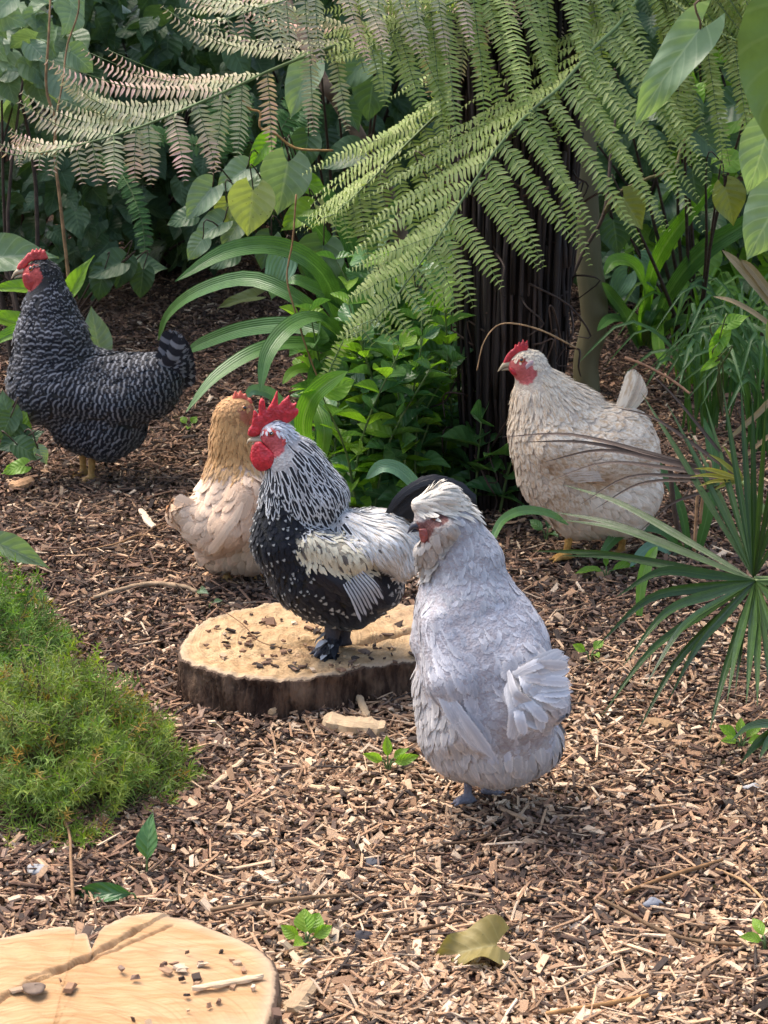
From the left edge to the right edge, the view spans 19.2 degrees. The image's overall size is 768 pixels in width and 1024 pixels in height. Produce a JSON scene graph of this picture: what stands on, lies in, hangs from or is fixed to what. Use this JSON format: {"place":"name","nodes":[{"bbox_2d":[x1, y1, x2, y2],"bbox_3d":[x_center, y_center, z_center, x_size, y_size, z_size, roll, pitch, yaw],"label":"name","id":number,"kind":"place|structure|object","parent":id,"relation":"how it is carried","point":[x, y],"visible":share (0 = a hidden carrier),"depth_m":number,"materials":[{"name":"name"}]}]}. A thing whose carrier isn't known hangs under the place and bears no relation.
{"place":"outdoors","nodes":[
{"label":"outdoors","id":0,"kind":"place"},
{"bbox_2d":[0,139,767,1023],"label":"ground","id":1,"kind":"structure","parent":0,"point":[362,811],"depth_m":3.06,"materials":[{"name":"wood"}]},
{"bbox_2d":[9,476,34,489],"bbox_3d":[-0.660,-0.053,4.138,0.035,0.013,0.053,13,22,35],"label":"bark piece","id":2,"kind":"object","parent":1,"relation":"on","point":[26,481],"visible":1,"depth_m":4.13,"materials":[{"name":"brown wood"}]},
{"bbox_2d":[0,390,47,474],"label":"heart leaved seedling","id":3,"kind":"object","parent":1,"relation":"on","point":[19,436],"visible":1,"depth_m":4.05,"materials":[{"name":"green plant"}]},
{"bbox_2d":[0,531,49,568],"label":"fallen leaf","id":4,"kind":"object","parent":1,"relation":"on","point":[11,544],"visible":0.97,"depth_m":3.72,"materials":[{"name":"green plant"}]},
{"bbox_2d":[27,864,46,874],"bbox_3d":[-0.411,0.424,2.691,0.025,0.013,0.024,0,18,0],"label":"pebble","id":5,"kind":"object","parent":1,"relation":"on","point":[38,869],"visible":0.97,"depth_m":2.69,"materials":[{"name":"stone"}]},
{"bbox_2d":[0,553,85,690],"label":"feathery shrub","id":6,"kind":"object","parent":1,"relation":"on","point":[17,622],"visible":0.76,"depth_m":3.31,"materials":[{"name":"green plant"}]},
{"bbox_2d":[0,0,92,361],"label":"heart leaved shrub","id":7,"kind":"object","parent":1,"relation":"on","point":[23,27],"visible":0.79,"depth_m":4.62,"materials":[{"name":"green plant"}]},
{"bbox_2d":[0,0,115,282],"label":"heart leaved shrub","id":8,"kind":"object","parent":1,"relation":"on","point":[100,28],"visible":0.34,"depth_m":5.15,"materials":[{"name":"green plant"}]},
{"bbox_2d":[63,816,75,906],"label":"fallen stick","id":9,"kind":"object","parent":1,"relation":"on","point":[73,903],"visible":0.77,"depth_m":2.68,"materials":[{"name":"wood"}]},
{"bbox_2d":[0,179,159,300],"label":"heart leaved shrub","id":10,"kind":"object","parent":1,"relation":"on","point":[85,228],"visible":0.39,"depth_m":5.14,"materials":[{"name":"green plant"}]},
{"bbox_2d":[0,233,167,349],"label":"heart leaved branch","id":11,"kind":"object","parent":1,"relation":"on","point":[110,268],"visible":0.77,"depth_m":4.61,"materials":[{"name":"green plant"}]},
{"bbox_2d":[45,0,69,275],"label":"creeper","id":12,"kind":"object","parent":11,"relation":"attached to","point":[58,182],"visible":0.76,"depth_m":4.46,"materials":[{"name":"brown plant"}]},
{"bbox_2d":[56,0,79,119],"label":"creeper","id":13,"kind":"object","parent":12,"relation":"attached to","point":[71,32],"visible":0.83,"depth_m":4.43,"materials":[{"name":"brown plant"}]},
{"bbox_2d":[96,153,153,254],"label":"sword fern","id":14,"kind":"object","parent":11,"relation":"on","point":[127,194],"visible":0.76,"depth_m":4.94,"materials":[{"name":"plant"}]},
{"bbox_2d":[4,248,195,484],"bbox_3d":[-0.519,-0.267,4.152,0.349,0.438,0.203,0,18,0],"label":"hen","id":15,"kind":"object","parent":1,"relation":"on","point":[72,386],"visible":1,"depth_m":4.10,"materials":[{"name":"black"}]},
{"bbox_2d":[8,77,198,160],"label":"hedge","id":16,"kind":"object","parent":1,"relation":"on","point":[33,104],"visible":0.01,"depth_m":7.65,"materials":[{"name":"green plant"}]},
{"bbox_2d":[0,629,208,849],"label":"feathery shrub","id":17,"kind":"object","parent":1,"relation":"on","point":[58,724],"visible":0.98,"depth_m":2.87,"materials":[{"name":"green plant"}]},
{"bbox_2d":[75,882,136,901],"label":"fallen leaf","id":18,"kind":"object","parent":1,"relation":"on","point":[108,891],"visible":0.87,"depth_m":2.65,"materials":[{"name":"plant"}]},
{"bbox_2d":[83,534,161,550],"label":"fallen stick","id":19,"kind":"object","parent":1,"relation":"on","point":[127,539],"visible":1,"depth_m":3.82,"materials":[{"name":"wood"}]},
{"bbox_2d":[0,912,281,1023],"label":"tree stump","id":20,"kind":"object","parent":1,"relation":"on","point":[106,990],"visible":0.99,"depth_m":2.26,"materials":[{"name":"brown wood"}]},
{"bbox_2d":[22,982,45,994],"bbox_3d":[-0.344,0.468,2.227,0.023,0.008,0.023,0,18,0],"label":"pebble","id":21,"kind":"object","parent":20,"relation":"on","point":[34,988],"visible":1,"depth_m":2.22,"materials":[{"name":"stone"}]},
{"bbox_2d":[9,912,281,1023],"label":"sawdust crumbs","id":22,"kind":"object","parent":20,"relation":"on","point":[69,987],"visible":1,"depth_m":2.25,"materials":[{"name":"brown wood"}]},
{"bbox_2d":[191,974,263,990],"bbox_3d":[-0.154,0.464,2.240,0.075,0.005,0.008,-6,19,-19],"label":"wood splinter","id":23,"kind":"object","parent":20,"relation":"on","point":[228,982],"visible":1,"depth_m":2.24,"materials":[{"name":"wood"}]},
{"bbox_2d":[93,581,196,599],"bbox_3d":[-0.380,0.125,3.626,0.169,0.021,0.054,0,18,0],"label":"fallen stick","id":24,"kind":"object","parent":1,"relation":"on","point":[154,583],"visible":1,"depth_m":3.63,"materials":[{"name":"wood"}]},
{"bbox_2d":[124,522,167,563],"bbox_3d":[-0.392,0.041,3.873,0.043,0.011,0.291,7,19,21],"label":"fallen stick","id":25,"kind":"object","parent":1,"relation":"on","point":[152,528],"visible":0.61,"depth_m":3.85,"materials":[{"name":"wood"}]},
{"bbox_2d":[136,813,157,871],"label":"upright leaf","id":26,"kind":"object","parent":1,"relation":"on","point":[146,840],"visible":0.98,"depth_m":2.70,"materials":[{"name":"plant"}]},
{"bbox_2d":[138,508,155,527],"bbox_3d":[-0.413,0.012,3.956,0.014,0.009,0.111,-6,19,-17],"label":"wood splinter","id":27,"kind":"object","parent":1,"relation":"on","point":[147,520],"visible":1,"depth_m":3.96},
{"bbox_2d":[81,0,274,279],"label":"heart leaved shrub","id":28,"kind":"object","parent":1,"relation":"on","point":[147,34],"visible":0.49,"depth_m":5.31,"materials":[{"name":"green plant"}]},
{"bbox_2d":[180,417,196,433],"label":"seedling","id":29,"kind":"object","parent":1,"relation":"on","point":[184,419],"visible":0.9,"depth_m":4.53,"materials":[{"name":"green plant"}]},
{"bbox_2d":[197,586,208,599],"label":"fallen leaf","id":30,"kind":"object","parent":1,"relation":"on","point":[202,589],"visible":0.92,"depth_m":3.58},
{"bbox_2d":[165,390,265,583],"bbox_3d":[-0.234,-0.034,3.628,0.163,0.329,0.202,15,23,38],"label":"hen","id":31,"kind":"object","parent":1,"relation":"on","point":[209,519],"visible":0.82,"depth_m":3.58,"materials":[{"name":"brown"}]},
{"bbox_2d":[208,758,243,790],"bbox_3d":[-0.207,0.343,2.969,0.010,0.013,0.115,6,19,18],"label":"wood splinter","id":32,"kind":"object","parent":1,"relation":"on","point":[238,764],"visible":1,"depth_m":2.96,"materials":[{"name":"wood"}]},
{"bbox_2d":[217,288,266,313],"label":"leaf","id":33,"kind":"object","parent":1,"relation":"on","point":[251,294],"visible":0.93,"depth_m":5.31,"materials":[{"name":"green plant"}]},
{"bbox_2d":[268,707,276,714],"bbox_3d":[-0.141,0.264,3.173,0.012,0.013,0.076,9,20,26],"label":"wood splinter","id":34,"kind":"object","parent":1,"relation":"on","point":[272,711],"visible":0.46,"depth_m":3.14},
{"bbox_2d":[167,20,391,316],"bbox_3d":[-0.225,-0.603,4.562,0.424,0.836,0.935,-2,18,-6],"label":"heart leaved branch","id":35,"kind":"object","parent":1,"relation":"on","point":[278,182],"visible":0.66,"depth_m":4.32,"materials":[{"name":"green plant"}]},
{"bbox_2d":[158,185,400,411],"bbox_3d":[-0.198,-0.375,4.099,0.484,0.368,0.589,0,18,0],"label":"strappy plant","id":36,"kind":"object","parent":1,"relation":"on","point":[319,280],"visible":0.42,"depth_m":4.08,"materials":[{"name":"green plant"}]},
{"bbox_2d":[210,893,351,911],"bbox_3d":[-0.118,0.450,2.621,0.167,0.009,0.008,-5,19,-14],"label":"fallen stick","id":37,"kind":"object","parent":1,"relation":"on","point":[271,902],"visible":1,"depth_m":2.62,"materials":[{"name":"wood"}]},
{"bbox_2d":[176,603,415,720],"bbox_3d":[-0.094,0.218,3.293,0.410,0.090,0.323,0,18,0],"label":"tree stump","id":38,"kind":"object","parent":1,"relation":"on","point":[208,676],"visible":0.7,"depth_m":3.20,"materials":[{"name":"brown wood"}]},
{"bbox_2d":[208,601,286,648],"bbox_3d":[-0.207,0.166,3.298,0.022,0.008,0.240,-11,21,-29],"label":"fallen stick","id":39,"kind":"object","parent":38,"relation":"on","point":[245,627],"visible":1,"depth_m":3.30,"materials":[{"name":"wood"}]},
{"bbox_2d":[203,613,414,671],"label":"bark crumbs","id":40,"kind":"object","parent":38,"relation":"on","point":[270,621],"visible":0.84,"depth_m":3.24,"materials":[{"name":"brown wood"}]},
{"bbox_2d":[247,391,476,661],"bbox_3d":[-0.029,0.025,3.170,0.321,0.404,0.161,0,18,0],"label":"rooster","id":41,"kind":"object","parent":38,"relation":"on","point":[331,562],"visible":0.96,"depth_m":3.12,"materials":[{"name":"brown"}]},
{"bbox_2d":[245,371,347,457],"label":"strappy plant","id":42,"kind":"object","parent":1,"relation":"on","point":[309,408],"visible":0.68,"depth_m":3.86,"materials":[{"name":"green plant"}]},
{"bbox_2d":[282,978,316,1016],"bbox_3d":[-0.088,0.518,2.420,0.028,0.013,0.068,6,19,18],"label":"wood splinter","id":43,"kind":"object","parent":1,"relation":"on","point":[297,1000],"visible":1,"depth_m":2.41,"materials":[{"name":"wood"}]},
{"bbox_2d":[281,908,331,949],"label":"seedling","id":44,"kind":"object","parent":1,"relation":"on","point":[305,920],"visible":0.97,"depth_m":2.54,"materials":[{"name":"green plant"}]},
{"bbox_2d":[182,10,451,170],"bbox_3d":[0.041,-1.654,7.972,1.988,1.481,1.564,0,18,0],"label":"hedge","id":45,"kind":"object","parent":1,"relation":"on","point":[281,71],"visible":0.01,"depth_m":7.43,"materials":[{"name":"green plant"}]},
{"bbox_2d":[307,784,356,793],"bbox_3d":[-0.067,0.358,2.933,0.066,0.010,0.010,3,18,10],"label":"wood splinter","id":46,"kind":"object","parent":1,"relation":"on","point":[333,788],"visible":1,"depth_m":2.93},
{"bbox_2d":[215,0,456,261],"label":"heart leaved shrub","id":47,"kind":"object","parent":1,"relation":"on","point":[399,108],"visible":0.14,"depth_m":5.45,"materials":[{"name":"green plant"}]},
{"bbox_2d":[283,0,422,304],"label":"leaning tree","id":48,"kind":"object","parent":1,"relation":"on","point":[402,233],"visible":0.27,"depth_m":4.49,"materials":[{"name":"brown plant"}]},
{"bbox_2d":[322,711,385,736],"bbox_3d":[-0.041,0.291,3.104,0.095,0.022,0.036,7,19,21],"label":"wood chunk","id":49,"kind":"object","parent":1,"relation":"on","point":[332,720],"visible":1,"depth_m":3.09,"materials":[{"name":"wood"}]},
{"bbox_2d":[356,694,369,716],"bbox_3d":[-0.029,0.270,3.158,0.012,0.011,0.068,-3,18,-11],"label":"wood splinter","id":50,"kind":"object","parent":1,"relation":"on","point":[362,705],"visible":0.98,"depth_m":3.15,"materials":[{"name":"wood"}]},
{"bbox_2d":[355,930,372,941],"bbox_3d":[-0.022,0.478,2.558,0.021,0.014,0.021,0,18,0],"label":"pebble","id":51,"kind":"object","parent":1,"relation":"on","point":[359,934],"visible":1,"depth_m":2.55,"materials":[{"name":"black stone"}]},
{"bbox_2d":[365,858,381,866],"bbox_3d":[-0.013,0.423,2.737,0.020,0.009,0.019,0,18,0],"label":"pebble","id":52,"kind":"object","parent":1,"relation":"on","point":[371,861],"visible":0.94,"depth_m":2.73,"materials":[{"name":"stone"}]},
{"bbox_2d":[280,240,475,509],"bbox_3d":[0.029,-0.249,4.103,0.386,0.470,0.658,7,19,22],"label":"leaved shrub","id":53,"kind":"object","parent":1,"relation":"on","point":[384,393],"visible":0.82,"depth_m":3.98,"materials":[{"name":"green plant"}]},
{"bbox_2d":[319,303,363,403],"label":"sword fern","id":54,"kind":"object","parent":53,"relation":"attached to","point":[334,358],"visible":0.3,"depth_m":3.91,"materials":[{"name":"plant"}]},
{"bbox_2d":[0,0,758,516],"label":"tree fern","id":55,"kind":"object","parent":1,"relation":"on","point":[510,136],"visible":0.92,"depth_m":3.63,"materials":[{"name":"plant"}]},
{"bbox_2d":[136,79,323,158],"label":"sword fern","id":56,"kind":"object","parent":55,"relation":"attached to","point":[297,118],"visible":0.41,"depth_m":4.89,"materials":[{"name":"plant"}]},
{"bbox_2d":[242,100,332,151],"bbox_3d":[-0.179,-0.715,4.184,0.171,0.101,0.005,0,18,0],"label":"hanging tendril","id":57,"kind":"object","parent":55,"relation":"hanging from","point":[282,139],"visible":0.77,"depth_m":4.19,"materials":[{"name":"brown plant"}]},
{"bbox_2d":[286,194,317,375],"bbox_3d":[-0.138,-0.380,3.977,0.066,0.356,0.004,0,18,0],"label":"hanging tendril","id":58,"kind":"object","parent":55,"relation":"hanging from","point":[288,282],"visible":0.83,"depth_m":3.97,"materials":[{"name":"brown plant"}]},
{"bbox_2d":[477,322,576,368],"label":"arching twig","id":59,"kind":"object","parent":55,"relation":"attached to","point":[569,344],"visible":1,"depth_m":3.77,"materials":[{"name":"wood"}]},
{"bbox_2d":[0,236,767,1023],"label":"bark shreds","id":60,"kind":"object","parent":1,"relation":"on","point":[330,958],"visible":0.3,"depth_m":2.85,"materials":[{"name":"brown wood"}]},
{"bbox_2d":[433,914,510,964],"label":"dead leaf","id":61,"kind":"object","parent":60,"relation":"on","point":[482,936],"visible":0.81,"depth_m":2.51,"materials":[{"name":"plant"}]},
{"bbox_2d":[362,735,419,771],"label":"seedling","id":62,"kind":"object","parent":1,"relation":"on","point":[402,757],"visible":1,"depth_m":2.98,"materials":[{"name":"green plant"}]},
{"bbox_2d":[366,459,417,484],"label":"strappy plant","id":63,"kind":"object","parent":1,"relation":"on","point":[404,473],"visible":0.63,"depth_m":3.71,"materials":[{"name":"green plant"}]},
{"bbox_2d":[348,223,461,405],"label":"leaved shrub","id":64,"kind":"object","parent":1,"relation":"on","point":[420,290],"visible":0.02,"depth_m":4.57,"materials":[{"name":"green plant"}]},
{"bbox_2d":[393,916,472,936],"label":"fallen stick","id":65,"kind":"object","parent":1,"relation":"on","point":[433,926],"visible":1,"depth_m":2.57,"materials":[{"name":"wood"}]},
{"bbox_2d":[402,820,518,853],"bbox_3d":[0.097,0.402,2.788,0.164,0.010,0.017,-8,20,-24],"label":"fallen stick","id":66,"kind":"object","parent":1,"relation":"on","point":[467,841],"visible":1,"depth_m":2.78,"materials":[{"name":"wood"}]},
{"bbox_2d":[424,381,523,514],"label":"leaved shrub","id":67,"kind":"object","parent":1,"relation":"on","point":[463,435],"visible":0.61,"depth_m":4.01,"materials":[{"name":"green plant"}]},
{"bbox_2d":[407,479,572,805],"bbox_3d":[0.130,0.174,2.804,0.203,0.432,0.205,0,18,0],"label":"hen","id":68,"kind":"object","parent":1,"relation":"on","point":[491,697],"visible":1,"depth_m":2.76,"materials":[{"name":"grey"}]},
{"bbox_2d":[491,505,568,537],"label":"strappy plant","id":69,"kind":"object","parent":1,"relation":"on","point":[504,518],"visible":0.93,"depth_m":3.47,"materials":[{"name":"green plant"}]},
{"bbox_2d":[530,519,557,539],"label":"seedling","id":70,"kind":"object","parent":1,"relation":"on","point":[536,524],"visible":0.76,"depth_m":3.90,"materials":[{"name":"green plant"}]},
{"bbox_2d":[498,340,663,562],"bbox_3d":[0.331,-0.100,3.743,0.236,0.379,0.226,-15,23,-38],"label":"hen","id":71,"kind":"object","parent":1,"relation":"on","point":[545,397],"visible":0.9,"depth_m":3.68,"materials":[{"name":"beige"}]},
{"bbox_2d":[573,640,603,662],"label":"seedling","id":72,"kind":"object","parent":1,"relation":"on","point":[579,647],"visible":0.94,"depth_m":3.34,"materials":[{"name":"green plant"}]},
{"bbox_2d":[572,0,607,392],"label":"slender tree","id":73,"kind":"object","parent":1,"relation":"on","point":[594,306],"visible":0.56,"depth_m":4.74,"materials":[{"name":"brown plant"}]},
{"bbox_2d":[574,115,616,274],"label":"creeper","id":74,"kind":"object","parent":73,"relation":"attached to","point":[591,238],"visible":0.59,"depth_m":4.34,"materials":[{"name":"brown plant"}]},
{"bbox_2d":[604,99,741,212],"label":"creeper","id":75,"kind":"object","parent":74,"relation":"attached to","point":[644,179],"visible":0.46,"depth_m":4.32,"materials":[{"name":"brown plant"}]},
{"bbox_2d":[546,993,648,1014],"bbox_3d":[0.227,0.522,2.404,0.121,0.008,0.006,-7,19,-20],"label":"fallen stick","id":76,"kind":"object","parent":1,"relation":"on","point":[595,1005],"visible":1,"depth_m":2.40,"materials":[{"name":"wood"}]},
{"bbox_2d":[576,558,635,575],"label":"seedling","id":77,"kind":"object","parent":1,"relation":"on","point":[618,565],"visible":0.88,"depth_m":3.72,"materials":[{"name":"green plant"}]},
{"bbox_2d":[506,371,767,762],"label":"fan palm","id":78,"kind":"object","parent":1,"relation":"on","point":[753,509],"visible":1,"depth_m":3.17,"materials":[{"name":"green plant"}]},
{"bbox_2d":[693,460,711,550],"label":"arching twig","id":79,"kind":"object","parent":78,"relation":"attached to","point":[696,521],"visible":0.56,"depth_m":3.36,"materials":[{"name":"plant"}]},
{"bbox_2d":[573,0,701,315],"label":"heart leaved shrub","id":80,"kind":"object","parent":1,"relation":"on","point":[646,19],"visible":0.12,"depth_m":5.09,"materials":[{"name":"green plant"}]},
{"bbox_2d":[643,897,663,907],"bbox_3d":[0.311,0.452,2.622,0.025,0.013,0.018,0,18,0],"label":"pebble","id":81,"kind":"object","parent":1,"relation":"on","point":[651,901],"visible":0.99,"depth_m":2.62,"materials":[{"name":"grey stone"}]},
{"bbox_2d":[597,417,719,615],"bbox_3d":[0.423,0.007,3.681,0.138,0.246,0.389,9,20,25],"label":"strappy plant","id":82,"kind":"object","parent":1,"relation":"on","point":[648,549],"visible":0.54,"depth_m":3.80,"materials":[{"name":"green plant"}]},
{"bbox_2d":[644,717,675,730],"bbox_3d":[0.381,0.291,3.122,0.047,0.012,0.026,17,24,41],"label":"bark piece","id":83,"kind":"object","parent":1,"relation":"on","point":[665,725],"visible":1,"depth_m":3.12,"materials":[{"name":"brown wood"}]},
{"bbox_2d":[596,896,741,945],"bbox_3d":[0.317,0.467,2.569,0.195,0.013,0.021,15,23,38],"label":"fallen stick","id":84,"kind":"object","parent":1,"relation":"on","point":[646,923],"visible":1,"depth_m":2.56,"materials":[{"name":"wood"}]},
{"bbox_2d":[597,182,742,365],"bbox_3d":[0.567,-0.498,4.694,0.352,0.397,0.383,-9,20,-27],"label":"strappy plant","id":85,"kind":"object","parent":1,"relation":"on","point":[651,312],"visible":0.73,"depth_m":4.72,"materials":[{"name":"green plant"}]},
{"bbox_2d":[595,68,747,344],"bbox_3d":[0.555,-0.552,4.574,0.297,0.731,0.685,0,18,0],"label":"heart leaved branch","id":86,"kind":"object","parent":1,"relation":"on","point":[729,199],"visible":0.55,"depth_m":4.48,"materials":[{"name":"green plant"}]},
{"bbox_2d":[580,303,765,434],"bbox_3d":[0.674,-0.269,4.483,0.482,0.241,0.411,-15,24,-39],"label":"grass clump","id":87,"kind":"object","parent":1,"relation":"on","point":[700,393],"visible":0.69,"depth_m":4.50,"materials":[{"name":"green plant"}]},
{"bbox_2d":[624,858,723,893],"bbox_3d":[0.343,0.429,2.675,0.146,0.010,0.006,-10,21,-29],"label":"fallen stick","id":88,"kind":"object","parent":1,"relation":"on","point":[673,874],"visible":1,"depth_m":2.67,"materials":[{"name":"wood"}]},
{"bbox_2d":[668,470,681,542],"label":"dead stalk","id":89,"kind":"object","parent":1,"relation":"on","point":[674,508],"visible":0.69,"depth_m":3.46,"materials":[{"name":"brown plant"}]},
{"bbox_2d":[614,200,767,335],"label":"heart leaved shrub","id":90,"kind":"object","parent":1,"relation":"on","point":[726,265],"visible":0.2,"depth_m":5.14,"materials":[{"name":"green plant"}]},
{"bbox_2d":[617,267,767,388],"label":"grass clump","id":91,"kind":"object","parent":1,"relation":"on","point":[720,290],"visible":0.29,"depth_m":4.82,"materials":[{"name":"green plant"}]},
{"bbox_2d":[633,0,767,345],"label":"heart leaved branch","id":92,"kind":"object","parent":1,"relation":"on","point":[687,45],"visible":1,"depth_m":2.27,"materials":[{"name":"green plant"}]},
{"bbox_2d":[649,0,767,278],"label":"heart leaved shrub","id":93,"kind":"object","parent":1,"relation":"on","point":[669,198],"visible":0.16,"depth_m":4.97,"materials":[{"name":"green plant"}]},
{"bbox_2d":[652,304,767,456],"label":"grass clump","id":94,"kind":"object","parent":1,"relation":"on","point":[758,398],"visible":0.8,"depth_m":4.34,"materials":[{"name":"green plant"}]},
{"bbox_2d":[653,275,767,394],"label":"grass clump","id":95,"kind":"object","parent":1,"relation":"on","point":[738,296],"visible":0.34,"depth_m":4.75,"materials":[{"name":"green plant"}]},
{"bbox_2d":[663,271,767,371],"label":"grass clump","id":96,"kind":"object","parent":1,"relation":"on","point":[728,275],"visible":0.06,"depth_m":4.99,"materials":[{"name":"green plant"}]},
{"bbox_2d":[700,313,748,415],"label":"vine sprig","id":97,"kind":"object","parent":1,"relation":"on","point":[720,339],"visible":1,"depth_m":3.59,"materials":[{"name":"green plant"}]},
{"bbox_2d":[703,851,750,874],"bbox_3d":[0.410,0.420,2.713,0.007,0.008,0.070,-17,25,-42],"label":"wood splinter","id":98,"kind":"object","parent":1,"relation":"on","point":[728,863],"visible":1,"depth_m":2.71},
{"bbox_2d":[721,798,733,808],"bbox_3d":[0.436,0.372,2.884,0.021,0.014,0.019,0,18,0],"label":"pebble","id":99,"kind":"object","parent":1,"relation":"on","point":[727,802],"visible":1,"depth_m":2.88,"materials":[{"name":"grey stone"}]},
{"bbox_2d":[719,718,760,752],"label":"seedling","id":100,"kind":"object","parent":1,"relation":"on","point":[728,731],"visible":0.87,"depth_m":3.04,"materials":[{"name":"green plant"}]},
{"bbox_2d":[713,250,767,461],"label":"strappy plant","id":101,"kind":"object","parent":1,"relation":"on","point":[750,273],"visible":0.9,"depth_m":4.17,"materials":[{"name":"brown plant"}]},
{"bbox_2d":[715,868,767,908],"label":"fallen stick","id":102,"kind":"object","parent":1,"relation":"on","point":[747,884],"visible":1,"depth_m":2.66,"materials":[{"name":"wood"}]},
{"bbox_2d":[742,783,759,788],"bbox_3d":[0.475,0.356,2.928,0.025,0.011,0.018,0,18,0],"label":"pebble","id":103,"kind":"object","parent":1,"relation":"on","point":[748,786],"visible":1,"depth_m":2.92,"materials":[{"name":"white stone"}]},
{"bbox_2d":[739,918,766,949],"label":"seedling","id":104,"kind":"object","parent":1,"relation":"on","point":[758,927],"visible":0.93,"depth_m":2.51,"materials":[{"name":"green plant"}]},
{"bbox_2d":[625,356,689,393],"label":"arching twig","id":105,"kind":"object","parent":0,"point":[658,372],"visible":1,"depth_m":3.78,"materials":[{"name":"wood"}]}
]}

